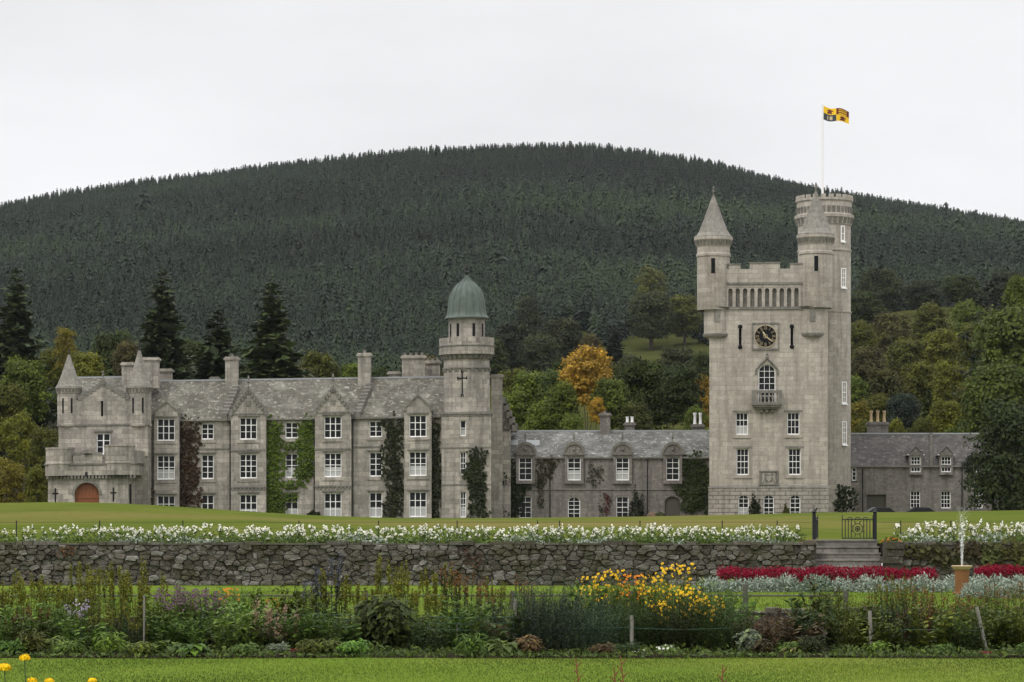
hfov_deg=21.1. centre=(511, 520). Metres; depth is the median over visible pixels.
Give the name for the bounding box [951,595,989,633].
red stem perennial
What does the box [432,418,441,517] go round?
creeper
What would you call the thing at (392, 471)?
creeper
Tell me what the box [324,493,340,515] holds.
window
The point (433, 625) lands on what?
leafy perennial
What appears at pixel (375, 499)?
window
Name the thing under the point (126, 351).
broadleaf tree
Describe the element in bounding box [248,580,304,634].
leafy perennial
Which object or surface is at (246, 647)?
leafy plant
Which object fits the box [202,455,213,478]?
window
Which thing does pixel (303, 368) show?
bush
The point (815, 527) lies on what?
iron gate
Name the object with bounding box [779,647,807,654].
pale striped plant
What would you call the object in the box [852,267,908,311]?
broadleaf tree
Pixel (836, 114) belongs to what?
flag
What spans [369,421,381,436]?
window
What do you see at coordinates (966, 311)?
broadleaf tree
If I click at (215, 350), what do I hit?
spruce tree
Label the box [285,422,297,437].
window
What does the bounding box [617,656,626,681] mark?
red sprig
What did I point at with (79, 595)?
tall perennial
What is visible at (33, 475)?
bush
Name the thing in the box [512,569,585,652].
feathery bush
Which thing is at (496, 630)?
red stem perennial
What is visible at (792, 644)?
leafy plant
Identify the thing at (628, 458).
service range
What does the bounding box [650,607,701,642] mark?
feathery bush
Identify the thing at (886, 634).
leafy perennial
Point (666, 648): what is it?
white plant
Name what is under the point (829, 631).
leafy perennial
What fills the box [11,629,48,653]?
leafy plant
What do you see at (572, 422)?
bush
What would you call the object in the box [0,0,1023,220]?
sky
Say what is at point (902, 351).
broadleaf tree
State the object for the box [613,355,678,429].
broadleaf tree
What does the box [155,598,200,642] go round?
leafy perennial
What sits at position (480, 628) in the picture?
leafy perennial
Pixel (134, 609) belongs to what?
tall perennial
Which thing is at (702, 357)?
bush
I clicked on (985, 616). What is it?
leafy perennial
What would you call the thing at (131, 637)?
tall perennial
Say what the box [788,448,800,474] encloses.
window
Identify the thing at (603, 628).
feathery bush
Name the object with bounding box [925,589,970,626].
red stem perennial
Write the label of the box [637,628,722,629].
twine
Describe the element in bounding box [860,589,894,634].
red stem perennial
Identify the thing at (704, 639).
feathery bush
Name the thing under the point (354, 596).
tall perennial
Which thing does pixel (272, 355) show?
spruce tree
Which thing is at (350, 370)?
broadleaf tree
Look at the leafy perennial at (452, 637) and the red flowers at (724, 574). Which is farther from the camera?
the red flowers at (724, 574)
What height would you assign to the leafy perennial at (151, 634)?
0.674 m
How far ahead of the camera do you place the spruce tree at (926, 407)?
351.80 m
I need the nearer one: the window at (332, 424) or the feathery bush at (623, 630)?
the feathery bush at (623, 630)
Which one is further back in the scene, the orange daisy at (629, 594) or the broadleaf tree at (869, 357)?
the broadleaf tree at (869, 357)
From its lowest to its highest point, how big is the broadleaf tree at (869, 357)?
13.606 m
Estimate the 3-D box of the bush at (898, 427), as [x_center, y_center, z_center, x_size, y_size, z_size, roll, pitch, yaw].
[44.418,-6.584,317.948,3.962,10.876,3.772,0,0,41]
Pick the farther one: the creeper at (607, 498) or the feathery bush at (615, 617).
the creeper at (607, 498)
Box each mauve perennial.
[151,584,202,642]
[173,587,227,634]
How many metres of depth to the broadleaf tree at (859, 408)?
344.36 m
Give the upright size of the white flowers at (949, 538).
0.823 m
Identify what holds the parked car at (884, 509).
on the terrace lawn at (46, 516)
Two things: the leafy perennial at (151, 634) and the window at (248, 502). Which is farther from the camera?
the window at (248, 502)
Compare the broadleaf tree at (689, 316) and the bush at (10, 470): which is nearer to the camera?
the bush at (10, 470)
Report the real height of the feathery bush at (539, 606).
1.159 m
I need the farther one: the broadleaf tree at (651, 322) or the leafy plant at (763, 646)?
the broadleaf tree at (651, 322)
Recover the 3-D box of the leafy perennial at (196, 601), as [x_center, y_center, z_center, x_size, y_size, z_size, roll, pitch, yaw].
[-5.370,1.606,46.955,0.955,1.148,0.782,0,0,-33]
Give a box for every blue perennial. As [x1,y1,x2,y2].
[295,569,322,617]
[310,552,342,625]
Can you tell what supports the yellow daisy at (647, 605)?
on the border soil at (761, 620)
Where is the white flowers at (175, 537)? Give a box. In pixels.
[0,522,807,543]
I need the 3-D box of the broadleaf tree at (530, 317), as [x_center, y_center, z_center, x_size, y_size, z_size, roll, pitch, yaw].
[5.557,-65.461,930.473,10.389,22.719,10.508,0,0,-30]
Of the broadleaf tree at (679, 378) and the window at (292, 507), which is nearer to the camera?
the window at (292, 507)
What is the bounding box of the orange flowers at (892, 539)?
[880,536,901,542]
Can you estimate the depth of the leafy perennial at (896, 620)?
46.38 m
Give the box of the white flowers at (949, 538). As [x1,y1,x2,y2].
[893,518,1023,543]
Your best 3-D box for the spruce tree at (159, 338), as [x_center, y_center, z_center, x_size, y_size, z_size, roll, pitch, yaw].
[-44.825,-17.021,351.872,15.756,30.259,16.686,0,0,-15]
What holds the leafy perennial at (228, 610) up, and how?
on the border soil at (761, 620)
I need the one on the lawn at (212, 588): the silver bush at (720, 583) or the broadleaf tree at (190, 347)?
the silver bush at (720, 583)
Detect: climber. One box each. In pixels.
[56,545,75,556]
[457,547,483,573]
[978,544,1003,567]
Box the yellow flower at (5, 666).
[0,663,11,681]
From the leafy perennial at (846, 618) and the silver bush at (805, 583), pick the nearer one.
the leafy perennial at (846, 618)
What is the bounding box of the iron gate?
[812,508,878,539]
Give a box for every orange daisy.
[218,588,243,613]
[611,574,651,635]
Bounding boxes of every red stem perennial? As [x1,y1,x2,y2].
[5,604,51,646]
[479,621,508,637]
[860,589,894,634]
[866,569,914,628]
[871,592,902,627]
[886,579,930,635]
[897,596,934,649]
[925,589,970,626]
[946,592,982,616]
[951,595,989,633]
[960,589,989,632]
[977,576,1016,625]
[979,583,1017,621]
[986,590,1023,631]
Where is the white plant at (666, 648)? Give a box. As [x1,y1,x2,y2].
[656,644,679,652]
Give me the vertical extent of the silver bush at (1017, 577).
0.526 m
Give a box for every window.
[157,419,174,440]
[157,455,174,479]
[157,496,174,505]
[201,423,213,439]
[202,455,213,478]
[202,495,213,508]
[240,418,256,439]
[240,454,256,477]
[240,494,256,511]
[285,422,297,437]
[285,454,297,477]
[285,494,297,513]
[324,416,340,437]
[324,453,340,476]
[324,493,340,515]
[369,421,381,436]
[369,452,381,476]
[369,493,381,516]
[409,415,426,436]
[409,452,426,475]
[409,492,426,516]
[519,496,531,517]
[568,496,579,516]
[616,496,628,516]
[736,412,747,434]
[736,449,748,474]
[738,495,748,514]
[758,364,774,401]
[763,495,773,513]
[787,412,798,434]
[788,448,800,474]
[790,495,799,512]
[852,467,856,481]
[910,491,919,507]
[941,491,950,507]
[973,492,982,507]
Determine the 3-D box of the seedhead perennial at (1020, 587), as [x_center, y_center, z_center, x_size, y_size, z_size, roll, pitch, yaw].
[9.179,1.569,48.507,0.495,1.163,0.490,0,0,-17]
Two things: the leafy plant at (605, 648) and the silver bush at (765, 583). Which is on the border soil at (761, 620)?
the leafy plant at (605, 648)
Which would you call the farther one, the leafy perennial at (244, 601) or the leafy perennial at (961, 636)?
the leafy perennial at (244, 601)
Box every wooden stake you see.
[143,595,144,642]
[630,615,633,642]
[868,611,872,646]
[975,607,987,649]
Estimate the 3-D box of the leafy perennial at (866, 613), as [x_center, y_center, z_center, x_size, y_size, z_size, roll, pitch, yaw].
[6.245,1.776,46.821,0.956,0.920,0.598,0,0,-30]
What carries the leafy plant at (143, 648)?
on the border soil at (761, 620)
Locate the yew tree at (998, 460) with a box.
[954,390,1023,510]
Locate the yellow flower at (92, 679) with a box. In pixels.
[88,678,96,681]
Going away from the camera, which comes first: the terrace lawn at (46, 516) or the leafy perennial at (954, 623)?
the leafy perennial at (954, 623)
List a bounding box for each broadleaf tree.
[0,352,56,499]
[0,381,30,498]
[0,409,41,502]
[34,347,65,445]
[52,326,77,369]
[71,350,106,376]
[90,328,132,375]
[110,340,141,375]
[174,336,208,379]
[294,348,339,377]
[337,361,357,376]
[424,352,443,375]
[489,320,535,372]
[490,337,513,384]
[490,366,528,410]
[490,390,528,429]
[510,369,548,429]
[514,293,543,334]
[515,333,563,374]
[519,396,558,429]
[535,316,584,366]
[535,367,564,428]
[539,378,580,429]
[549,358,576,393]
[556,343,612,429]
[578,332,605,357]
[589,377,629,429]
[604,361,628,429]
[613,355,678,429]
[613,400,656,429]
[625,289,679,349]
[630,264,670,343]
[647,389,683,429]
[653,360,705,429]
[658,343,699,371]
[664,293,703,344]
[695,373,708,426]
[851,288,891,324]
[851,318,881,364]
[851,345,889,381]
[851,373,871,432]
[851,397,872,432]
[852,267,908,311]
[864,392,891,421]
[865,365,908,418]
[870,311,914,355]
[882,391,922,432]
[885,334,926,390]
[899,359,937,432]
[900,279,945,309]
[909,301,952,347]
[913,327,968,377]
[925,398,969,432]
[930,359,971,402]
[939,273,985,302]
[949,298,987,348]
[951,380,979,432]
[952,353,1023,509]
[954,321,985,386]
[968,303,1023,497]
[982,268,1023,305]
[998,274,1023,309]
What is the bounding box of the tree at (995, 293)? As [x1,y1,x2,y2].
[951,282,1006,396]
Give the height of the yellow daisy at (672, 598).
1.458 m
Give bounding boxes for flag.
[824,106,848,123]
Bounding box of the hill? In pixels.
[2,164,1023,509]
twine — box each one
[529,627,625,628]
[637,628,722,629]
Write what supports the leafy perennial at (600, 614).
on the border soil at (761, 620)
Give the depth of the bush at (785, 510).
268.88 m
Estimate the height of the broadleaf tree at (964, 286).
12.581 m
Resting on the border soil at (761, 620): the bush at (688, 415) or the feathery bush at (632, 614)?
the feathery bush at (632, 614)
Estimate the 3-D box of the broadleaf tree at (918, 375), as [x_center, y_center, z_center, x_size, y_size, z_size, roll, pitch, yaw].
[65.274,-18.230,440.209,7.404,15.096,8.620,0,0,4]
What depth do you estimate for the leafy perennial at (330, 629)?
44.78 m
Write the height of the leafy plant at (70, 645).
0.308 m
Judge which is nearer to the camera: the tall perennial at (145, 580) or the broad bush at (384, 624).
the broad bush at (384, 624)
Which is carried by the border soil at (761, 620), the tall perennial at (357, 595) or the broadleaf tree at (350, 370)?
the tall perennial at (357, 595)
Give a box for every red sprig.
[573,658,582,681]
[610,667,618,681]
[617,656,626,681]
[718,665,726,681]
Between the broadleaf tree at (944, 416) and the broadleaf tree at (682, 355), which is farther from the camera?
the broadleaf tree at (682, 355)
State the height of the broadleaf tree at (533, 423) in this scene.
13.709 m
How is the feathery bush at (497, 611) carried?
on the border soil at (761, 620)
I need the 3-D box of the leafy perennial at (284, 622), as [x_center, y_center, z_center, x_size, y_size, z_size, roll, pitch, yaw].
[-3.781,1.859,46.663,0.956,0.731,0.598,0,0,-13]
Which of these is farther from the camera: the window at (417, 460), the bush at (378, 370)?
the bush at (378, 370)
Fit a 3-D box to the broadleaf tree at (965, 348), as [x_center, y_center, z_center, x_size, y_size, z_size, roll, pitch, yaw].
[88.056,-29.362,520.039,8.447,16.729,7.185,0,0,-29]
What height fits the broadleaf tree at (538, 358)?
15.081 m
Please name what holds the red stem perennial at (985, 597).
on the border soil at (761, 620)
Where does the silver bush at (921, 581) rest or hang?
on the lawn at (212, 588)
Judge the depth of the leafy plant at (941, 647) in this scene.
44.31 m
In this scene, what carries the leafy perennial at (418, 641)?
on the border soil at (761, 620)
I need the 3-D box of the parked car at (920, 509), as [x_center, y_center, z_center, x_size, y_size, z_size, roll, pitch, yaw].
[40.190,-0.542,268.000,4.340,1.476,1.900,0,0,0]
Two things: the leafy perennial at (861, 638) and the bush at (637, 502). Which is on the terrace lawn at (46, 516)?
the bush at (637, 502)
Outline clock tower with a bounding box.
[694,103,853,514]
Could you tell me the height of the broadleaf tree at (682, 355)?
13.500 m
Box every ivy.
[461,446,491,517]
[502,459,531,517]
[671,450,708,514]
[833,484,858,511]
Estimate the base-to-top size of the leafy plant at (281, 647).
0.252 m
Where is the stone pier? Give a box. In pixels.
[880,542,903,572]
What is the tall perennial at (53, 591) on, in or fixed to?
on the border soil at (761, 620)
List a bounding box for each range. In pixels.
[511,410,708,517]
[851,411,997,511]
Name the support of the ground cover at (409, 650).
on the border soil at (761, 620)
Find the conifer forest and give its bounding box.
[0,141,1023,428]
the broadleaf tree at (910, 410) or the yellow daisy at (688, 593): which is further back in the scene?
the broadleaf tree at (910, 410)
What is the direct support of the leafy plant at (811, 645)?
on the border soil at (761, 620)
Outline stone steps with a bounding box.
[814,540,885,585]
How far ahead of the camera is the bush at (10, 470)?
284.51 m
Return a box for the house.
[44,264,517,517]
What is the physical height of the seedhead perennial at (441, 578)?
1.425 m
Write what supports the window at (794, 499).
in the clock tower
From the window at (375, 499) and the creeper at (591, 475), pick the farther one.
the creeper at (591, 475)
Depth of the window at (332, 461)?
272.30 m
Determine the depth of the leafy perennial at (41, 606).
46.30 m
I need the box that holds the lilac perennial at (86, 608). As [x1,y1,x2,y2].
[64,599,89,645]
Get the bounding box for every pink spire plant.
[245,597,273,644]
[272,604,299,649]
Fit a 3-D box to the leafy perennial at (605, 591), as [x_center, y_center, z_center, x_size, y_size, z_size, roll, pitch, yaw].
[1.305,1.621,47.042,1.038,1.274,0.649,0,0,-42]
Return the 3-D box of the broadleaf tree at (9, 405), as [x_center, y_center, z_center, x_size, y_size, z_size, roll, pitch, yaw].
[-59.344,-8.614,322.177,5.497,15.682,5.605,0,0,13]
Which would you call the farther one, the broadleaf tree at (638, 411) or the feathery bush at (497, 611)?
the broadleaf tree at (638, 411)
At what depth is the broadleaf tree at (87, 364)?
344.00 m
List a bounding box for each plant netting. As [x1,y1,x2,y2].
[274,614,352,626]
[428,616,513,630]
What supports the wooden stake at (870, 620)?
on the border soil at (761, 620)
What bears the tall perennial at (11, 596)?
on the border soil at (761, 620)
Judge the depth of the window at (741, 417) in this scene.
270.51 m
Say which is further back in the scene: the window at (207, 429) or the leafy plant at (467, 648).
the window at (207, 429)
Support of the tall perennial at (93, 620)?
on the border soil at (761, 620)
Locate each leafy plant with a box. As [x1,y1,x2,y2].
[0,638,27,654]
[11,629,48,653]
[44,635,69,653]
[51,638,84,654]
[92,630,127,654]
[126,641,159,654]
[228,641,259,654]
[265,641,289,652]
[295,637,328,654]
[316,638,342,656]
[337,637,370,654]
[451,631,487,654]
[513,634,546,654]
[587,641,616,654]
[613,641,640,653]
[732,628,761,653]
[747,638,774,655]
[777,638,806,653]
[797,635,829,653]
[863,640,891,653]
[929,642,956,654]
[1016,642,1023,652]
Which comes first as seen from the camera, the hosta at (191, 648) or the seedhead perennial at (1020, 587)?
the hosta at (191, 648)
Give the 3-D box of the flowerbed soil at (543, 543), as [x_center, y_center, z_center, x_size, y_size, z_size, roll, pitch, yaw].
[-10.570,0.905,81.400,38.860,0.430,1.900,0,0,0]
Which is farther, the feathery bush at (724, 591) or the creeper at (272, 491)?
the creeper at (272, 491)
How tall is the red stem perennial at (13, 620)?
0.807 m
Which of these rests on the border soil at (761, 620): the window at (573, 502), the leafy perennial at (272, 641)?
the leafy perennial at (272, 641)
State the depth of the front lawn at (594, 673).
40.20 m
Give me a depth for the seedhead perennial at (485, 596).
47.01 m
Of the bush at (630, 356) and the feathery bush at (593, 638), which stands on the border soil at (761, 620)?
the feathery bush at (593, 638)
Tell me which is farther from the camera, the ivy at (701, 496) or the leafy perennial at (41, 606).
the ivy at (701, 496)
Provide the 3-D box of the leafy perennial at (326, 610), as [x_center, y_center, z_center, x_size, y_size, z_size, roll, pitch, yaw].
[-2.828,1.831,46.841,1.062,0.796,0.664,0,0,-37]
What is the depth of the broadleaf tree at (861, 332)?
637.37 m
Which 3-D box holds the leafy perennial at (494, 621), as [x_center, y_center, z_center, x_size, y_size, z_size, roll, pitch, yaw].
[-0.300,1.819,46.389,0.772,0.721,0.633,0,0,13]
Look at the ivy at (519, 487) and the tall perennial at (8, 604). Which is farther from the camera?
the ivy at (519, 487)
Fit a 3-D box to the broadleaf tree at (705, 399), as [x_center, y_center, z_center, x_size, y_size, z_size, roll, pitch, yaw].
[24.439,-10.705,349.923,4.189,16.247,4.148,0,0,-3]
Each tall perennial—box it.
[0,579,26,630]
[0,581,21,618]
[2,590,30,621]
[12,568,44,629]
[17,577,49,621]
[37,580,70,616]
[43,588,83,622]
[58,580,90,632]
[68,564,101,632]
[71,587,101,642]
[76,562,113,639]
[76,614,114,645]
[89,566,129,636]
[98,598,129,649]
[98,610,122,643]
[101,578,143,640]
[109,554,147,637]
[118,596,145,642]
[128,570,168,640]
[128,617,149,646]
[309,587,335,612]
[318,568,348,630]
[337,581,367,627]
[344,587,381,619]
[352,591,378,615]
[370,580,403,601]
[373,553,407,606]
[386,564,421,619]
[396,588,432,633]
[408,592,442,637]
[420,561,453,625]
[431,586,460,622]
[485,577,511,632]
[879,583,911,625]
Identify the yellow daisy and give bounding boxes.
[572,576,611,620]
[587,569,641,646]
[629,574,673,623]
[643,562,707,623]
[644,600,677,643]
[668,587,710,640]
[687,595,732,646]
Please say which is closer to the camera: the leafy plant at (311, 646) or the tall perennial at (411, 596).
the leafy plant at (311, 646)
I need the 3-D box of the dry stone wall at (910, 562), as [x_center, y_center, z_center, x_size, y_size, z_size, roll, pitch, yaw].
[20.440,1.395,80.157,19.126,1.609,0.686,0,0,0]
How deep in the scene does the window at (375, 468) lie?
272.96 m
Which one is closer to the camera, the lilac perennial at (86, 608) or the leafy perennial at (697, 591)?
the lilac perennial at (86, 608)
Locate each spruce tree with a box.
[0,268,58,497]
[129,269,197,379]
[187,310,246,379]
[239,282,312,378]
[604,326,626,365]
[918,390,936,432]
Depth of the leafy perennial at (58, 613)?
45.48 m
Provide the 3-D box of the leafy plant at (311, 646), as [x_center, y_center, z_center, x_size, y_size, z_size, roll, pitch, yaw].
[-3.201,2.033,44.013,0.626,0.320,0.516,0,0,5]
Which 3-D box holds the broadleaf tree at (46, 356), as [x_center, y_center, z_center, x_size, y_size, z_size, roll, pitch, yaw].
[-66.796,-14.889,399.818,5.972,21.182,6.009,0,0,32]
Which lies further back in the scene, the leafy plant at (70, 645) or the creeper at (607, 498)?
the creeper at (607, 498)
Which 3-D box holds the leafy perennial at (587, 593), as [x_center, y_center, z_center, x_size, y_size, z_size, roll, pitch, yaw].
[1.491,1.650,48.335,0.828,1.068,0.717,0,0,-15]
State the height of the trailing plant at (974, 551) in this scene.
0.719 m
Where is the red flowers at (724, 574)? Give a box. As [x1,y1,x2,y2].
[712,564,940,588]
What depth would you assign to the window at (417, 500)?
272.30 m
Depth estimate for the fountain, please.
69.84 m
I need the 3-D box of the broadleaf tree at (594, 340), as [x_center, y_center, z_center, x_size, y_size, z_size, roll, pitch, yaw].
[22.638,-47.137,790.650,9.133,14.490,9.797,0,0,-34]
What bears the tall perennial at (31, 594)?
on the border soil at (761, 620)
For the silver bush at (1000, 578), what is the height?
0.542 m
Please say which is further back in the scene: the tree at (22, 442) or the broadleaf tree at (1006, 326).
the broadleaf tree at (1006, 326)
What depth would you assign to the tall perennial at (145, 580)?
48.38 m
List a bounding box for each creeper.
[180,413,204,507]
[266,413,314,513]
[378,410,403,517]
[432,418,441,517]
[530,455,559,508]
[586,462,604,516]
[603,493,611,516]
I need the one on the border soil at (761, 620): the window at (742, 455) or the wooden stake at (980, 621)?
the wooden stake at (980, 621)
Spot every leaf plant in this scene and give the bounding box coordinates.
[212,614,273,642]
[289,636,333,648]
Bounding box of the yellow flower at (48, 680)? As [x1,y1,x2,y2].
[44,678,54,681]
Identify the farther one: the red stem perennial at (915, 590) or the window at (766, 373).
the window at (766, 373)
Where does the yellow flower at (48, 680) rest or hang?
on the front lawn at (594, 673)
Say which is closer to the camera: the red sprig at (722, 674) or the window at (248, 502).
the red sprig at (722, 674)
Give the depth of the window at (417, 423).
272.30 m
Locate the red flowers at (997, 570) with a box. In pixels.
[973,564,1023,582]
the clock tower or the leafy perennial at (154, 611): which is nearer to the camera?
the leafy perennial at (154, 611)
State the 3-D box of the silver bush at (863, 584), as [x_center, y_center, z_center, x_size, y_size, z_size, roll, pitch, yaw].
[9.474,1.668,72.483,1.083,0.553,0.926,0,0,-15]
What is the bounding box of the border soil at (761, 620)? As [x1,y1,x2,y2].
[1,615,1023,658]
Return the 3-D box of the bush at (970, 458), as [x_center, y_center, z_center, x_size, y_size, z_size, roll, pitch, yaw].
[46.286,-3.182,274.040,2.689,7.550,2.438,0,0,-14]
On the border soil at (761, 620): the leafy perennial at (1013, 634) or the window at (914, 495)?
the leafy perennial at (1013, 634)
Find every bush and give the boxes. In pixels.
[0,457,27,502]
[22,464,47,501]
[25,424,58,500]
[295,363,315,377]
[307,509,320,515]
[351,594,417,650]
[371,364,387,376]
[483,593,546,641]
[505,591,563,651]
[509,581,571,648]
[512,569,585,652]
[531,593,601,645]
[538,593,612,651]
[551,410,587,429]
[564,594,619,641]
[576,597,636,650]
[586,396,604,423]
[590,595,648,645]
[597,602,659,647]
[607,594,661,643]
[617,352,641,365]
[626,592,682,649]
[627,484,644,516]
[643,596,704,651]
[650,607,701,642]
[673,585,738,651]
[680,404,708,429]
[686,582,754,646]
[687,591,759,651]
[690,349,708,392]
[692,576,730,591]
[722,577,756,591]
[743,575,780,591]
[747,492,760,513]
[769,572,802,591]
[782,503,789,513]
[795,573,833,591]
[828,576,856,591]
[850,574,890,592]
[851,418,869,432]
[881,578,921,592]
[888,417,906,432]
[906,572,939,592]
[907,415,934,432]
[931,574,971,592]
[942,425,963,432]
[956,580,993,597]
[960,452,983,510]
[969,573,992,587]
[979,581,1014,597]
[986,573,1012,590]
[1002,579,1023,597]
[1004,574,1023,589]
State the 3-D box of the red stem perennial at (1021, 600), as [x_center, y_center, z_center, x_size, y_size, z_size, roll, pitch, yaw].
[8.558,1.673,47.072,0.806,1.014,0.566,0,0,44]
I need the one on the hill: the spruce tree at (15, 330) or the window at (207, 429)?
the spruce tree at (15, 330)
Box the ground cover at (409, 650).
[0,624,1023,658]
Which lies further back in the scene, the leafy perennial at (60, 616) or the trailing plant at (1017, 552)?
the trailing plant at (1017, 552)
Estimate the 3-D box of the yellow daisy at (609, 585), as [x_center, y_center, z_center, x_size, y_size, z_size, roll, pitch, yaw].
[1.742,1.509,47.224,0.985,1.341,0.785,0,0,44]
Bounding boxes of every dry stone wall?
[0,540,815,585]
[734,606,1023,618]
[883,541,1023,584]
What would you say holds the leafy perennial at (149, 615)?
on the border soil at (761, 620)
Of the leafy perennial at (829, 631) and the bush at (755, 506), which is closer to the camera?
the leafy perennial at (829, 631)
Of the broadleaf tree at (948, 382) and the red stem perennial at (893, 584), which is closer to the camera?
the red stem perennial at (893, 584)
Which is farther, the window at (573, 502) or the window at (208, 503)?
the window at (573, 502)
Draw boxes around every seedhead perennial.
[439,562,470,618]
[443,566,474,622]
[458,576,484,619]
[475,581,497,642]
[513,574,532,612]
[906,583,934,616]
[911,589,946,627]
[1017,580,1023,613]
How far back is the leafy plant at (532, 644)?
44.19 m
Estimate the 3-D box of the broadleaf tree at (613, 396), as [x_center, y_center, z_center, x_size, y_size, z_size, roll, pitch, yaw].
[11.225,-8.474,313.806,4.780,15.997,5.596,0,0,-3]
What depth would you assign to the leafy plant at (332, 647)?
43.92 m
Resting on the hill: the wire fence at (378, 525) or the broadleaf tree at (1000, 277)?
the broadleaf tree at (1000, 277)
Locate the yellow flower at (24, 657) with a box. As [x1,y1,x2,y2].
[19,654,29,681]
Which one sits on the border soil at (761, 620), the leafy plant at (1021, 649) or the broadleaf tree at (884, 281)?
the leafy plant at (1021, 649)
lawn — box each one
[0,502,1023,542]
[0,585,1021,617]
[0,656,1023,681]
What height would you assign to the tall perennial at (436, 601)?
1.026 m
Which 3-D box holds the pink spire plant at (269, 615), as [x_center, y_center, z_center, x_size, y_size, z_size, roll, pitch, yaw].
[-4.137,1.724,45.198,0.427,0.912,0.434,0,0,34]
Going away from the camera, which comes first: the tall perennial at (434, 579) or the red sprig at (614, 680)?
the red sprig at (614, 680)
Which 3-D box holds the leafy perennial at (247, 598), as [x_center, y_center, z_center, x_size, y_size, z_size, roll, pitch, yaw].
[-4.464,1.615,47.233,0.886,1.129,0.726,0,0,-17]
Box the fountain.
[951,565,971,594]
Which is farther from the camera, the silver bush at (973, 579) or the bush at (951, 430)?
the bush at (951, 430)
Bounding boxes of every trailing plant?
[904,541,961,569]
[953,539,984,563]
[978,536,1023,570]
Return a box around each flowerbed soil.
[396,543,710,544]
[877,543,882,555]
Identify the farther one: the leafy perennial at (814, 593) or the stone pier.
the stone pier
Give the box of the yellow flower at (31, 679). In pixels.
[27,677,36,681]
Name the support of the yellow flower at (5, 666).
on the front lawn at (594, 673)
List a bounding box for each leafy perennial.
[0,603,18,642]
[0,603,47,643]
[0,608,55,640]
[0,613,64,651]
[25,600,79,639]
[39,595,88,640]
[41,603,88,634]
[56,616,113,651]
[134,598,172,641]
[141,612,188,643]
[142,591,200,640]
[149,613,193,648]
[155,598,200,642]
[163,607,214,644]
[175,582,223,621]
[190,606,245,645]
[192,614,236,649]
[200,597,238,624]
[202,587,254,622]
[206,602,269,652]
[215,598,271,628]
[226,598,271,642]
[228,582,275,615]
[230,591,261,611]
[233,619,275,649]
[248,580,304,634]
[249,617,299,650]
[250,596,280,624]
[264,608,311,642]
[270,593,311,617]
[272,583,317,631]
[272,604,335,651]
[296,599,346,643]
[307,618,365,648]
[317,606,361,639]
[329,613,372,646]
[395,621,426,646]
[408,615,452,652]
[409,606,451,640]
[412,611,465,648]
[427,610,466,646]
[441,595,497,648]
[442,604,490,646]
[466,622,500,647]
[468,600,529,651]
[475,607,510,638]
[560,578,612,643]
[574,584,613,606]
[581,599,622,639]
[590,579,628,602]
[613,579,659,637]
[614,583,659,615]
[625,581,682,617]
[678,575,720,616]
[689,579,740,614]
[716,593,764,632]
[728,621,773,651]
[741,606,789,648]
[743,615,783,647]
[772,603,813,641]
[775,614,832,651]
[783,588,841,638]
[785,596,811,620]
[797,608,845,648]
[799,579,844,633]
[808,598,859,642]
[812,598,861,650]
[824,584,860,630]
[831,591,877,646]
[841,604,881,643]
[847,616,893,649]
[853,597,900,645]
[865,614,903,652]
[872,607,917,647]
[882,595,925,651]
[897,592,937,639]
[907,602,958,650]
[921,601,970,645]
[932,613,977,651]
[938,613,976,643]
[943,610,991,652]
[963,606,1009,646]
[966,606,1015,650]
[979,601,1023,645]
[983,606,1023,649]
[1009,586,1023,646]
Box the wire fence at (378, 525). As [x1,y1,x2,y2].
[16,521,777,539]
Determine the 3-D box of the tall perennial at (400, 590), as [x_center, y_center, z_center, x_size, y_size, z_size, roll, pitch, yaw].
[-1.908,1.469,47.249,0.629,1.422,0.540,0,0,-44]
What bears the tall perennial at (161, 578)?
on the border soil at (761, 620)
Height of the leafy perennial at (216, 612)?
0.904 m
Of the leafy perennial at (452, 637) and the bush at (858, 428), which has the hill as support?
the bush at (858, 428)
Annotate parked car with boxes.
[865,507,894,511]
[905,507,934,511]
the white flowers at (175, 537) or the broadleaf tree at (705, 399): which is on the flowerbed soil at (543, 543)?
the white flowers at (175, 537)
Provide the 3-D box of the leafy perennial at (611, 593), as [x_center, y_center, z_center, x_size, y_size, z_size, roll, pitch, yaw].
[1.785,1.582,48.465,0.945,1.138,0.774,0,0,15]
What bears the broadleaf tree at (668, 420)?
on the hill
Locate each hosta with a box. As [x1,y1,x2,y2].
[152,640,186,654]
[170,643,211,656]
[478,638,522,653]
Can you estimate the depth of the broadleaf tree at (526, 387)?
343.59 m
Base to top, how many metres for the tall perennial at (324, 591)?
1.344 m
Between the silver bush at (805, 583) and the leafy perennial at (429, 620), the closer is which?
the leafy perennial at (429, 620)
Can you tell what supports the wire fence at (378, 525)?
on the terrace lawn at (46, 516)
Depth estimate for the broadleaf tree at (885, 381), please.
428.60 m
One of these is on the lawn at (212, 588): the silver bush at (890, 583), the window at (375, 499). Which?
the silver bush at (890, 583)
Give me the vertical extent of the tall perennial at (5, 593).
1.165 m
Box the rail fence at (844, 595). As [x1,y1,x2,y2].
[0,584,847,608]
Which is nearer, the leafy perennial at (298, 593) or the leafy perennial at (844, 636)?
the leafy perennial at (844, 636)

